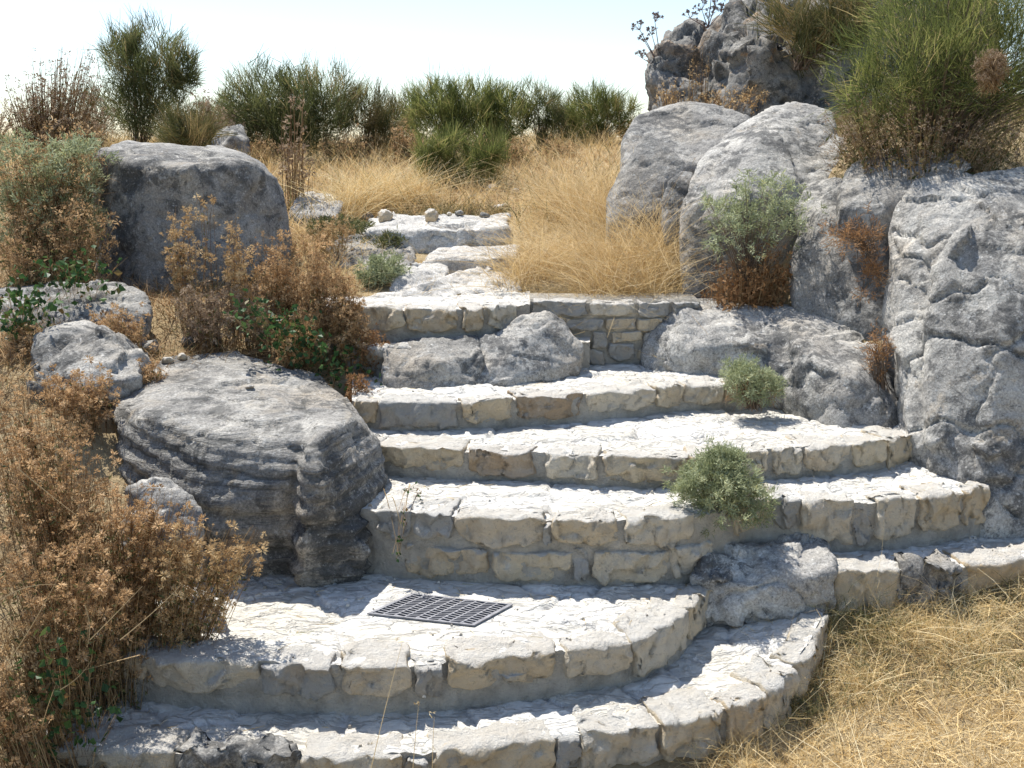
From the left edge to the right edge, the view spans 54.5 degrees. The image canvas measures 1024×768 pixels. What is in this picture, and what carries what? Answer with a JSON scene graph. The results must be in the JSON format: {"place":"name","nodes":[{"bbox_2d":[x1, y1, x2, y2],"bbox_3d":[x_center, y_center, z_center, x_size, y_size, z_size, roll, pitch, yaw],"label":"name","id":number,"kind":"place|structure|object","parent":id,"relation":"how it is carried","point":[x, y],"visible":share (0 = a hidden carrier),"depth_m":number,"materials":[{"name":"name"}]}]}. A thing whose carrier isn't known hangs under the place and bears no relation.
{"place":"outdoors","nodes":[
{"label":"outdoors","id":0,"kind":"place"},
{"bbox_2d":[0,211,378,767],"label":"dry grass","id":1,"kind":"structure","parent":0,"point":[151,299],"depth_m":4.42,"materials":[{"name":"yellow plant"}]},
{"bbox_2d":[0,97,1023,767],"bbox_3d":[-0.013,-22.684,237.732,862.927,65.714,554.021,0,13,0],"label":"ground","id":2,"kind":"structure","parent":0,"point":[110,439],"depth_m":3.17,"materials":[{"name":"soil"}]},
{"bbox_2d":[0,325,34,364],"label":"dry shrub","id":3,"kind":"object","parent":2,"relation":"on","point":[24,339],"visible":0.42,"depth_m":4.04,"materials":[{"name":"brown plant"}]},
{"bbox_2d":[0,661,59,767],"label":"dry shrub","id":4,"kind":"object","parent":2,"relation":"on","point":[21,744],"visible":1,"depth_m":2.50,"materials":[{"name":"brown plant"}]},
{"bbox_2d":[0,265,69,346],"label":"bramble","id":5,"kind":"object","parent":2,"relation":"on","point":[14,294],"visible":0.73,"depth_m":4.08,"materials":[{"name":"plant"}]},
{"bbox_2d":[0,613,89,767],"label":"dry shrub","id":6,"kind":"object","parent":2,"relation":"on","point":[31,688],"visible":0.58,"depth_m":2.68,"materials":[{"name":"brown plant"}]},
{"bbox_2d":[0,375,97,546],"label":"dry shrub","id":7,"kind":"object","parent":2,"relation":"on","point":[33,446],"visible":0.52,"depth_m":3.23,"materials":[{"name":"brown plant"}]},
{"bbox_2d":[0,44,114,161],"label":"dry shrub","id":8,"kind":"object","parent":2,"relation":"on","point":[37,113],"visible":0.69,"depth_m":9.09,"materials":[{"name":"brown plant"}]},
{"bbox_2d":[0,111,121,286],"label":"dry shrub","id":9,"kind":"object","parent":2,"relation":"on","point":[63,250],"visible":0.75,"depth_m":4.90,"materials":[{"name":"brown plant"}]},
{"bbox_2d":[0,126,122,269],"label":"sage bush","id":10,"kind":"object","parent":2,"relation":"on","point":[69,149],"visible":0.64,"depth_m":5.03,"materials":[{"name":"green plant"}]},
{"bbox_2d":[0,627,123,767],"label":"bramble","id":11,"kind":"object","parent":2,"relation":"on","point":[61,698],"visible":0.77,"depth_m":2.62,"materials":[{"name":"plant"}]},
{"bbox_2d":[0,401,126,631],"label":"dry shrub","id":12,"kind":"object","parent":2,"relation":"on","point":[60,513],"visible":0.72,"depth_m":2.95,"materials":[{"name":"brown plant"}]},
{"bbox_2d":[0,506,145,730],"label":"dry shrub","id":13,"kind":"object","parent":2,"relation":"on","point":[73,606],"visible":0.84,"depth_m":2.71,"materials":[{"name":"brown plant"}]},
{"bbox_2d":[24,245,125,306],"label":"bramble","id":14,"kind":"object","parent":2,"relation":"on","point":[79,274],"visible":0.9,"depth_m":4.46,"materials":[{"name":"plant"}]},
{"bbox_2d":[30,354,120,449],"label":"dry shrub","id":15,"kind":"object","parent":2,"relation":"on","point":[91,400],"visible":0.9,"depth_m":3.65,"materials":[{"name":"brown plant"}]},
{"bbox_2d":[0,279,152,343],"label":"boulder","id":16,"kind":"object","parent":2,"relation":"on","point":[130,298],"visible":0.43,"depth_m":4.53,"materials":[{"name":"stone"}]},
{"bbox_2d":[26,320,150,403],"bbox_3d":[-1.729,-0.123,4.090,0.464,0.267,0.780,-5,14,-21],"label":"boulder","id":17,"kind":"object","parent":2,"relation":"on","point":[68,346],"visible":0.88,"depth_m":3.89,"materials":[{"name":"stone"}]},
{"bbox_2d":[71,73,143,138],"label":"dry shrub","id":18,"kind":"object","parent":2,"relation":"on","point":[100,103],"visible":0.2,"depth_m":11.01,"materials":[{"name":"plant"}]},
{"bbox_2d":[57,572,164,713],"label":"dry shrub","id":19,"kind":"object","parent":2,"relation":"on","point":[135,642],"visible":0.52,"depth_m":2.86,"materials":[{"name":"brown plant"}]},
{"bbox_2d":[85,301,156,350],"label":"dry shrub","id":20,"kind":"object","parent":2,"relation":"on","point":[113,325],"visible":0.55,"depth_m":4.25,"materials":[{"name":"brown plant"}]},
{"bbox_2d":[65,472,208,644],"bbox_3d":[-1.098,0.625,2.928,0.389,0.744,0.299,5,14,21],"label":"dry shrub","id":21,"kind":"object","parent":2,"relation":"on","point":[134,561],"visible":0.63,"depth_m":2.89,"materials":[{"name":"brown plant"}]},
{"bbox_2d":[84,5,211,142],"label":"broom shrub","id":22,"kind":"object","parent":2,"relation":"on","point":[140,80],"visible":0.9,"depth_m":9.44,"materials":[{"name":"green plant"}]},
{"bbox_2d":[136,357,167,384],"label":"dry shrub","id":23,"kind":"object","parent":2,"relation":"on","point":[152,375],"visible":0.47,"depth_m":3.93,"materials":[{"name":"brown plant"}]},
{"bbox_2d":[160,205,206,331],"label":"dry shrub","id":24,"kind":"object","parent":2,"relation":"on","point":[181,272],"visible":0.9,"depth_m":4.58,"materials":[{"name":"brown plant"}]},
{"bbox_2d":[140,91,237,146],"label":"broom shrub","id":25,"kind":"object","parent":2,"relation":"on","point":[179,131],"visible":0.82,"depth_m":8.21,"materials":[{"name":"green plant"}]},
{"bbox_2d":[93,140,291,292],"bbox_3d":[-1.908,-0.898,5.640,1.393,0.944,1.241,0,13,0],"label":"boulder","id":26,"kind":"object","parent":2,"relation":"on","point":[152,186],"visible":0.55,"depth_m":5.13,"materials":[{"name":"grey stone"}]},
{"bbox_2d":[183,193,222,335],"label":"dry shrub","id":27,"kind":"object","parent":2,"relation":"on","point":[205,253],"visible":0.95,"depth_m":4.51,"materials":[{"name":"brown plant"}]},
{"bbox_2d":[140,514,268,652],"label":"dry shrub","id":28,"kind":"object","parent":2,"relation":"on","point":[176,599],"visible":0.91,"depth_m":2.90,"materials":[{"name":"brown plant"}]},
{"bbox_2d":[170,276,244,354],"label":"dry shrub","id":29,"kind":"object","parent":2,"relation":"on","point":[209,323],"visible":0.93,"depth_m":4.41,"materials":[{"name":"brown plant"}]},
{"bbox_2d":[187,89,249,146],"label":"dry shrub","id":30,"kind":"object","parent":2,"relation":"on","point":[207,102],"visible":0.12,"depth_m":9.24,"materials":[{"name":"brown plant"}]},
{"bbox_2d":[211,124,250,155],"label":"boulder","id":31,"kind":"object","parent":2,"relation":"on","point":[240,138],"visible":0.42,"depth_m":9.00,"materials":[{"name":"stone"}]},
{"bbox_2d":[219,213,263,349],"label":"dry shrub","id":32,"kind":"object","parent":2,"relation":"on","point":[237,274],"visible":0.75,"depth_m":4.47,"materials":[{"name":"brown plant"}]},
{"bbox_2d":[110,351,387,587],"bbox_3d":[-1.002,0.362,3.858,1.046,0.740,1.462,-6,14,-23],"label":"boulder","id":33,"kind":"object","parent":2,"relation":"on","point":[289,462],"visible":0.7,"depth_m":3.39,"materials":[{"name":"stone"}]},
{"bbox_2d":[225,280,280,358],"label":"dry shrub","id":34,"kind":"object","parent":2,"relation":"on","point":[254,333],"visible":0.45,"depth_m":4.43,"materials":[{"name":"brown plant"}]},
{"bbox_2d":[234,132,281,165],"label":"dry shrub","id":35,"kind":"object","parent":2,"relation":"on","point":[258,148],"visible":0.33,"depth_m":9.12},
{"bbox_2d":[252,228,304,356],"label":"dry shrub","id":36,"kind":"object","parent":2,"relation":"on","point":[278,279],"visible":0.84,"depth_m":4.43,"materials":[{"name":"brown plant"}]},
{"bbox_2d":[209,43,377,160],"bbox_3d":[-2.108,-2.682,9.608,1.511,1.198,1.509,11,17,40],"label":"broom shrub","id":37,"kind":"object","parent":2,"relation":"on","point":[265,117],"visible":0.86,"depth_m":9.45,"materials":[{"name":"green plant"}]},
{"bbox_2d":[276,89,315,212],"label":"dry shrub","id":38,"kind":"object","parent":2,"relation":"on","point":[297,159],"visible":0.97,"depth_m":7.02,"materials":[{"name":"plant"}]},
{"bbox_2d":[262,299,333,372],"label":"dry shrub","id":39,"kind":"object","parent":2,"relation":"on","point":[306,324],"visible":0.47,"depth_m":4.29,"materials":[{"name":"brown plant"}]},
{"bbox_2d":[223,288,381,392],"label":"bramble","id":40,"kind":"object","parent":2,"relation":"on","point":[308,344],"visible":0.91,"depth_m":4.21,"materials":[{"name":"plant"}]},
{"bbox_2d":[284,220,347,352],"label":"dry shrub","id":41,"kind":"object","parent":2,"relation":"on","point":[313,286],"visible":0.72,"depth_m":4.39,"materials":[{"name":"brown plant"}]},
{"bbox_2d":[289,191,342,229],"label":"boulder","id":42,"kind":"object","parent":2,"relation":"on","point":[335,209],"visible":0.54,"depth_m":6.81,"materials":[{"name":"stone"}]},
{"bbox_2d":[0,96,632,289],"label":"dry grass","id":43,"kind":"structure","parent":2,"relation":"on","point":[529,215],"depth_m":8.23,"materials":[{"name":"plant"}]},
{"bbox_2d":[307,209,355,261],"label":"dry shrub","id":44,"kind":"object","parent":2,"relation":"on","point":[333,228],"visible":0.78,"depth_m":5.53,"materials":[{"name":"brown plant"}]},
{"bbox_2d":[318,266,372,375],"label":"dry shrub","id":45,"kind":"object","parent":2,"relation":"on","point":[347,318],"visible":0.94,"depth_m":4.32,"materials":[{"name":"brown plant"}]},
{"bbox_2d":[317,123,374,166],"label":"dry shrub","id":46,"kind":"object","parent":2,"relation":"on","point":[341,143],"visible":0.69,"depth_m":9.28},
{"bbox_2d":[343,371,379,402],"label":"dry shrub","id":47,"kind":"object","parent":2,"relation":"on","point":[353,378],"visible":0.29,"depth_m":4.10,"materials":[{"name":"brown plant"}]},
{"bbox_2d":[323,233,416,271],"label":"boulder","id":48,"kind":"object","parent":2,"relation":"on","point":[407,250],"visible":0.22,"depth_m":5.66,"materials":[{"name":"grey stone"}]},
{"bbox_2d":[306,212,408,247],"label":"sage bush","id":49,"kind":"object","parent":48,"relation":"on","point":[356,223],"visible":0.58,"depth_m":5.86,"materials":[{"name":"green plant"}]},
{"bbox_2d":[352,322,390,377],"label":"dry shrub","id":50,"kind":"object","parent":2,"relation":"on","point":[375,340],"visible":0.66,"depth_m":4.34,"materials":[{"name":"brown plant"}]},
{"bbox_2d":[334,73,416,159],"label":"broom shrub","id":51,"kind":"object","parent":2,"relation":"on","point":[378,120],"visible":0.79,"depth_m":9.78,"materials":[{"name":"green plant"}]},
{"bbox_2d":[353,247,412,288],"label":"sage bush","id":52,"kind":"object","parent":2,"relation":"on","point":[389,268],"visible":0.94,"depth_m":5.14,"materials":[{"name":"green plant"}]},
{"bbox_2d":[268,149,528,219],"bbox_3d":[-1.118,-1.403,7.308,2.006,0.723,2.128,8,15,30],"label":"grass tussock","id":53,"kind":"object","parent":2,"relation":"on","point":[373,196],"depth_m":7.27,"materials":[{"name":"plant"}]},
{"bbox_2d":[387,118,423,164],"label":"dry shrub","id":54,"kind":"object","parent":2,"relation":"on","point":[406,144],"visible":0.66,"depth_m":9.50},
{"bbox_2d":[389,262,448,291],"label":"path slab","id":55,"kind":"structure","parent":2,"relation":"on","point":[421,272],"depth_m":5.21,"materials":[{"name":"stone"}]},
{"bbox_2d":[360,211,512,252],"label":"path slab","id":56,"kind":"structure","parent":2,"relation":"on","point":[417,233],"depth_m":5.85,"materials":[{"name":"stone"}]},
{"bbox_2d":[401,266,491,296],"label":"path slab","id":57,"kind":"structure","parent":2,"relation":"on","point":[442,283],"depth_m":5.02,"materials":[{"name":"stone"}]},
{"bbox_2d":[384,184,518,215],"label":"grass tussock","id":58,"kind":"object","parent":2,"relation":"on","point":[463,210],"depth_m":7.11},
{"bbox_2d":[402,110,517,188],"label":"broom shrub","id":59,"kind":"object","parent":2,"relation":"on","point":[445,147],"visible":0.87,"depth_m":8.27,"materials":[{"name":"green plant"}]},
{"bbox_2d":[386,61,541,146],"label":"broom shrub","id":60,"kind":"object","parent":2,"relation":"on","point":[480,102],"visible":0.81,"depth_m":9.98,"materials":[{"name":"green plant"}]},
{"bbox_2d":[422,244,520,273],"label":"path slab","id":61,"kind":"structure","parent":2,"relation":"on","point":[448,256],"depth_m":5.44,"materials":[{"name":"stone"}]},
{"bbox_2d":[461,271,522,294],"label":"path slab","id":62,"kind":"structure","parent":2,"relation":"on","point":[477,290],"depth_m":5.03,"materials":[{"name":"stone"}]},
{"bbox_2d":[36,291,1023,767],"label":"stone staircase","id":63,"kind":"structure","parent":2,"relation":"on","point":[540,525],"depth_m":3.31,"materials":[{"name":"stone"}]},
{"bbox_2d":[120,477,204,579],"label":"boulder","id":64,"kind":"object","parent":63,"relation":"on","point":[179,495],"visible":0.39,"depth_m":3.11,"materials":[{"name":"stone"}]},
{"bbox_2d":[348,539,370,568],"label":"loose stone","id":65,"kind":"object","parent":63,"relation":"on","point":[362,551],"visible":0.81,"depth_m":3.35,"materials":[{"name":"stone"}]},
{"bbox_2d":[381,335,484,389],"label":"boulder","id":66,"kind":"object","parent":63,"relation":"on","point":[422,363],"visible":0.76,"depth_m":4.24,"materials":[{"name":"grey stone"}]},
{"bbox_2d":[367,593,512,625],"bbox_3d":[-0.226,0.717,3.164,0.432,0.008,0.171,3,14,13],"label":"drain grate","id":67,"kind":"object","parent":63,"relation":"on","point":[443,609],"visible":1,"depth_m":3.16,"materials":[{"name":"metal"}]},
{"bbox_2d":[476,310,583,386],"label":"boulder","id":68,"kind":"object","parent":63,"relation":"on","point":[544,346],"visible":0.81,"depth_m":4.34,"materials":[{"name":"stone"}]},
{"bbox_2d":[98,367,1010,746],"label":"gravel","id":69,"kind":"structure","parent":63,"relation":"on","point":[502,595],"depth_m":3.31,"materials":[{"name":"gravel"}]},
{"bbox_2d":[661,435,781,538],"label":"sage bush","id":70,"kind":"object","parent":63,"relation":"on","point":[728,476],"visible":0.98,"depth_m":3.35,"materials":[{"name":"green plant"}]},
{"bbox_2d":[715,353,789,416],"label":"sage bush","id":71,"kind":"object","parent":63,"relation":"on","point":[755,387],"visible":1,"depth_m":4.08,"materials":[{"name":"green plant"}]},
{"bbox_2d":[421,199,652,290],"bbox_3d":[0.282,-0.709,5.389,1.363,0.644,1.895,9,16,33],"label":"grass tussock","id":72,"kind":"object","parent":2,"relation":"on","point":[523,256],"depth_m":5.17,"materials":[{"name":"plant"}]},
{"bbox_2d":[509,73,583,148],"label":"broom shrub","id":73,"kind":"object","parent":2,"relation":"on","point":[548,121],"visible":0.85,"depth_m":10.06,"materials":[{"name":"green plant"}]},
{"bbox_2d":[449,128,691,238],"bbox_3d":[0.524,-1.205,6.301,1.987,0.859,2.410,0,13,0],"label":"grass tussock","id":74,"kind":"object","parent":2,"relation":"on","point":[553,197],"depth_m":6.22,"materials":[{"name":"plant"}]},
{"bbox_2d":[393,216,752,356],"bbox_3d":[0.265,-0.443,4.930,1.830,0.846,1.578,0,13,0],"label":"grass tussock","id":75,"kind":"object","parent":2,"relation":"on","point":[606,285],"depth_m":4.85,"materials":[{"name":"plant"}]},
{"bbox_2d":[555,73,647,145],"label":"broom shrub","id":76,"kind":"object","parent":2,"relation":"on","point":[604,101],"visible":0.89,"depth_m":10.05,"materials":[{"name":"green plant"}]},
{"bbox_2d":[422,169,781,291],"bbox_3d":[0.599,-0.697,5.055,2.279,0.803,2.001,-8,16,-32],"label":"grass tussock","id":77,"kind":"object","parent":2,"relation":"on","point":[638,241],"depth_m":5.09,"materials":[{"name":"plant"}]},
{"bbox_2d":[529,292,699,365],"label":"retaining wall","id":78,"kind":"structure","parent":2,"relation":"on","point":[629,329],"depth_m":4.59,"materials":[{"name":"grey stone"}]},
{"bbox_2d":[606,133,689,241],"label":"boulder","id":79,"kind":"object","parent":2,"relation":"on","point":[651,156],"visible":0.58,"depth_m":5.41,"materials":[{"name":"grey stone"}]},
{"bbox_2d":[660,171,692,245],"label":"boulder","id":80,"kind":"object","parent":2,"relation":"on","point":[680,187],"visible":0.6,"depth_m":5.10,"materials":[{"name":"grey stone"}]},
{"bbox_2d":[620,101,750,174],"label":"boulder","id":81,"kind":"object","parent":2,"relation":"on","point":[690,133],"visible":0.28,"depth_m":6.12,"materials":[{"name":"grey stone"}]},
{"bbox_2d":[700,234,794,311],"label":"dry shrub","id":82,"kind":"object","parent":2,"relation":"on","point":[764,293],"visible":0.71,"depth_m":4.64,"materials":[{"name":"plant"}]},
{"bbox_2d":[663,705,851,767],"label":"grass tuft","id":83,"kind":"object","parent":2,"relation":"on","point":[736,762],"visible":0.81,"depth_m":2.82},
{"bbox_2d":[679,101,845,301],"bbox_3d":[1.341,-0.874,5.261,0.829,1.246,1.288,4,14,15],"label":"boulder","id":84,"kind":"object","parent":2,"relation":"on","point":[771,138],"visible":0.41,"depth_m":5.01,"materials":[{"name":"stone"}]},
{"bbox_2d":[689,532,837,627],"bbox_3d":[0.862,0.672,3.483,0.559,0.291,0.435,0,13,0],"label":"boulder","id":85,"kind":"object","parent":2,"relation":"on","point":[784,576],"visible":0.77,"depth_m":3.31,"materials":[{"name":"stone"}]},
{"bbox_2d":[640,298,898,427],"bbox_3d":[1.206,-0.017,4.631,1.201,0.712,1.243,4,14,15],"label":"boulder","id":86,"kind":"object","parent":2,"relation":"on","point":[817,361],"visible":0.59,"depth_m":4.29,"materials":[{"name":"stone"}]},
{"bbox_2d":[698,168,827,299],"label":"sage bush","id":87,"kind":"object","parent":86,"relation":"on","point":[746,209],"visible":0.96,"depth_m":4.64,"materials":[{"name":"green plant"}]},
{"bbox_2d":[852,318,895,391],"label":"dry fern","id":88,"kind":"object","parent":86,"relation":"on","point":[878,354],"visible":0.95,"depth_m":4.06,"materials":[{"name":"brown plant"}]},
{"bbox_2d":[739,634,893,748],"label":"grass tuft","id":89,"kind":"object","parent":2,"relation":"on","point":[804,698],"visible":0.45,"depth_m":3.00,"materials":[{"name":"yellow plant"}]},
{"bbox_2d":[794,177,842,234],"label":"boulder","id":90,"kind":"object","parent":2,"relation":"on","point":[824,191],"visible":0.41,"depth_m":4.83,"materials":[{"name":"grey stone"}]},
{"bbox_2d":[645,0,1002,117],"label":"crag","id":91,"kind":"structure","parent":2,"relation":"on","point":[735,55],"depth_m":8.51,"materials":[{"name":"grey stone"}]},
{"bbox_2d":[631,11,663,63],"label":"umbel plant","id":92,"kind":"object","parent":91,"relation":"on","point":[657,15],"visible":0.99,"depth_m":8.92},
{"bbox_2d":[652,43,769,114],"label":"dry shrub","id":93,"kind":"object","parent":91,"relation":"on","point":[675,100],"visible":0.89,"depth_m":8.43,"materials":[{"name":"plant"}]},
{"bbox_2d":[736,0,904,79],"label":"broom shrub","id":94,"kind":"object","parent":91,"relation":"on","point":[802,26],"visible":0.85,"depth_m":7.86,"materials":[{"name":"green plant"}]},
{"bbox_2d":[737,620,933,754],"bbox_3d":[1.051,0.928,3.100,0.548,0.331,0.678,-13,18,-43],"label":"grass tuft","id":95,"kind":"object","parent":2,"relation":"on","point":[831,691],"visible":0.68,"depth_m":3.08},
{"bbox_2d":[789,206,889,340],"bbox_3d":[1.581,-0.519,4.770,0.518,0.676,0.998,3,13,11],"label":"boulder","id":96,"kind":"object","parent":2,"relation":"on","point":[822,283],"visible":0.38,"depth_m":4.50,"materials":[{"name":"grey stone"}]},
{"bbox_2d":[817,200,888,305],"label":"dry fern","id":97,"kind":"object","parent":96,"relation":"attached to","point":[865,248],"visible":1,"depth_m":4.26,"materials":[{"name":"brown plant"}]},
{"bbox_2d":[780,574,928,674],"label":"grass tuft","id":98,"kind":"object","parent":2,"relation":"on","point":[861,622],"visible":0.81,"depth_m":3.25,"materials":[{"name":"yellow plant"}]},
{"bbox_2d":[836,147,970,239],"bbox_3d":[1.886,-0.940,4.799,0.560,0.418,1.065,5,14,21],"label":"boulder","id":99,"kind":"object","parent":2,"relation":"on","point":[859,188],"visible":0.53,"depth_m":4.48,"materials":[{"name":"grey stone"}]},
{"bbox_2d":[829,564,988,676],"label":"grass tuft","id":100,"kind":"object","parent":2,"relation":"on","point":[907,624],"visible":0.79,"depth_m":3.25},
{"bbox_2d":[795,0,1023,163],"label":"broom shrub","id":101,"kind":"object","parent":2,"relation":"on","point":[943,88],"visible":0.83,"depth_m":4.63,"materials":[{"name":"green plant"}]},
{"bbox_2d":[970,44,1016,97],"bbox_3d":[2.038,-1.330,4.230,0.173,0.220,0.167,3,14,13],"label":"seed ball","id":102,"kind":"object","parent":101,"relation":"attached to","point":[991,67],"visible":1,"depth_m":4.21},
{"bbox_2d":[817,84,1023,182],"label":"dead twigs","id":103,"kind":"object","parent":2,"relation":"on","point":[909,146],"visible":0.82,"depth_m":4.59,"materials":[{"name":"plant"}]},
{"bbox_2d":[860,582,1022,686],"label":"grass tuft","id":104,"kind":"object","parent":2,"relation":"on","point":[969,635],"visible":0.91,"depth_m":3.21,"materials":[{"name":"plant"}]},
{"bbox_2d":[882,166,1023,539],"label":"boulder","id":105,"kind":"object","parent":2,"relation":"on","point":[953,313],"visible":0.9,"depth_m":3.83,"materials":[{"name":"stone"}]},
{"bbox_2d":[0,0,1023,143],"label":"sky","id":106,"kind":"structure","parent":0,"point":[568,41],"materials":[{"name":"white"}]},
{"bbox_2d":[815,90,1023,178],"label":"dry grass","id":107,"kind":"structure","parent":0,"point":[1018,143],"depth_m":5.47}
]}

